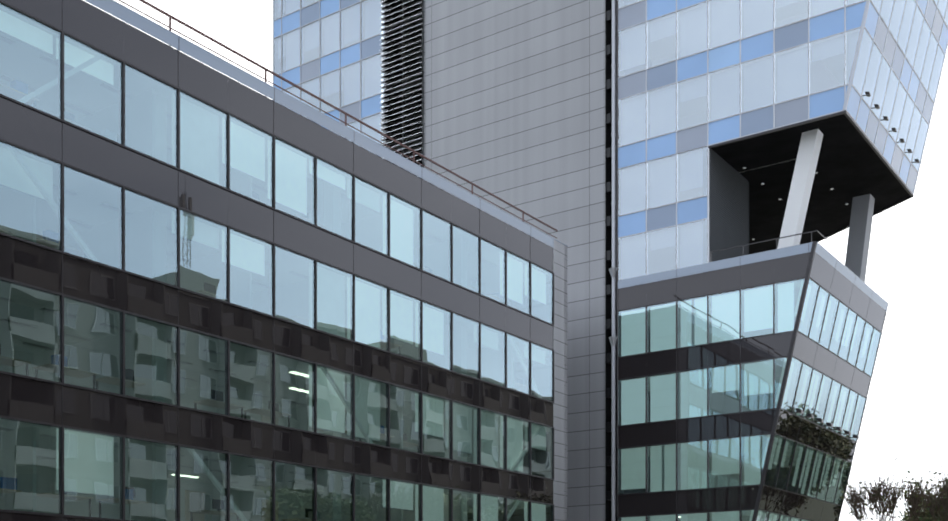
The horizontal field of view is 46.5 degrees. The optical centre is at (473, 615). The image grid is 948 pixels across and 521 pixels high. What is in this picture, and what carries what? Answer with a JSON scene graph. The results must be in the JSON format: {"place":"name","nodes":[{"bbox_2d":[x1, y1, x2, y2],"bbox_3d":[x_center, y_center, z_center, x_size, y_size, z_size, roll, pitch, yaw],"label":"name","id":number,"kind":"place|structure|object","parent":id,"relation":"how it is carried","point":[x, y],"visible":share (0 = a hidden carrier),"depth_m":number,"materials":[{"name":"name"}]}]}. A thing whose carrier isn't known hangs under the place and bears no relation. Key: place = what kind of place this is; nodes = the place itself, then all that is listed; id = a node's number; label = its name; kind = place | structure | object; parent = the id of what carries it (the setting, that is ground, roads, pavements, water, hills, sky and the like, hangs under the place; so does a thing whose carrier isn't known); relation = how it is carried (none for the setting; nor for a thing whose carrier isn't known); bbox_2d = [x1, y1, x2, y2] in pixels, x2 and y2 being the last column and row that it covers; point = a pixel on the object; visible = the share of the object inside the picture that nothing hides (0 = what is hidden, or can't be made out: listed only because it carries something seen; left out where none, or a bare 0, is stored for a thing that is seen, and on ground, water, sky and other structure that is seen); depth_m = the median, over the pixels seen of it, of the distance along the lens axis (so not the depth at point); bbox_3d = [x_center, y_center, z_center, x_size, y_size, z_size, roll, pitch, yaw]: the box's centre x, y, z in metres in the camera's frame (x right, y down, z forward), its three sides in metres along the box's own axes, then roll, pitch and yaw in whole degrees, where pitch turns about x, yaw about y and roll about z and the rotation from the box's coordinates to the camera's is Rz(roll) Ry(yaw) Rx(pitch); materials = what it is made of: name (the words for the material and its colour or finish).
{"place":"outdoors","nodes":[
{"label":"outdoors","id":0,"kind":"place"},
{"bbox_2d":[83,0,947,520],"label":"sky","id":1,"kind":"structure","parent":0,"point":[905,417],"materials":[{"name":"white"}]},
{"bbox_2d":[839,458,937,520],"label":"tree","id":2,"kind":"object","parent":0,"point":[913,497],"visible":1,"depth_m":57.77,"materials":[{"name":"green plant"}]},
{"bbox_2d":[897,494,947,520],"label":"tree","id":3,"kind":"object","parent":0,"point":[928,516],"visible":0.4,"depth_m":71.65,"materials":[{"name":"green plant"}]},
{"bbox_2d":[919,465,947,520],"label":"tree","id":4,"kind":"object","parent":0,"point":[942,493],"visible":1,"depth_m":50.26,"materials":[{"name":"green plant"}]},
{"label":"ground","id":5,"kind":"structure","parent":0,"visible":0},
{"bbox_2d":[0,0,567,520],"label":"building wing","id":6,"kind":"structure","parent":5,"relation":"on","point":[230,298],"depth_m":36.40,"materials":[{"name":"grey glass"}]},
{"bbox_2d":[118,0,557,237],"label":"railing","id":7,"kind":"object","parent":6,"relation":"on","point":[296,86],"visible":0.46,"depth_m":39.32,"materials":[{"name":"grey metal"}]},
{"bbox_2d":[273,0,651,520],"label":"tower building","id":8,"kind":"structure","parent":5,"relation":"on","point":[509,101],"depth_m":61.67,"materials":[{"name":"grey glass"}]},
{"bbox_2d":[616,0,947,520],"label":"office tower","id":9,"kind":"structure","parent":5,"relation":"on","point":[744,357],"depth_m":55.93,"materials":[{"name":"blue glass"}]},
{"bbox_2d":[606,0,617,520],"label":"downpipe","id":10,"kind":"object","parent":9,"relation":"attached to","point":[610,222],"visible":0.88,"depth_m":57.99,"materials":[{"name":"grey metal"}]},
{"bbox_2d":[709,230,826,261],"bbox_3d":[14.376,-17.888,54.181,5.398,0.595,1.500,0,0,35],"label":"terrace railing","id":11,"kind":"object","parent":9,"relation":"on","point":[710,256],"visible":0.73,"depth_m":53.50,"materials":[{"name":"grey metal"}]},
{"bbox_2d":[743,167,847,239],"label":"ceiling lights","id":12,"kind":"object","parent":9,"relation":"attached to","point":[780,198],"visible":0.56,"depth_m":60.50,"materials":[{"name":"grey metal"}]},
{"bbox_2d":[777,129,874,281],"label":"columns","id":13,"kind":"structure","parent":9,"relation":"on","point":[859,234],"depth_m":53.98,"materials":[{"name":"grey concrete"}]},
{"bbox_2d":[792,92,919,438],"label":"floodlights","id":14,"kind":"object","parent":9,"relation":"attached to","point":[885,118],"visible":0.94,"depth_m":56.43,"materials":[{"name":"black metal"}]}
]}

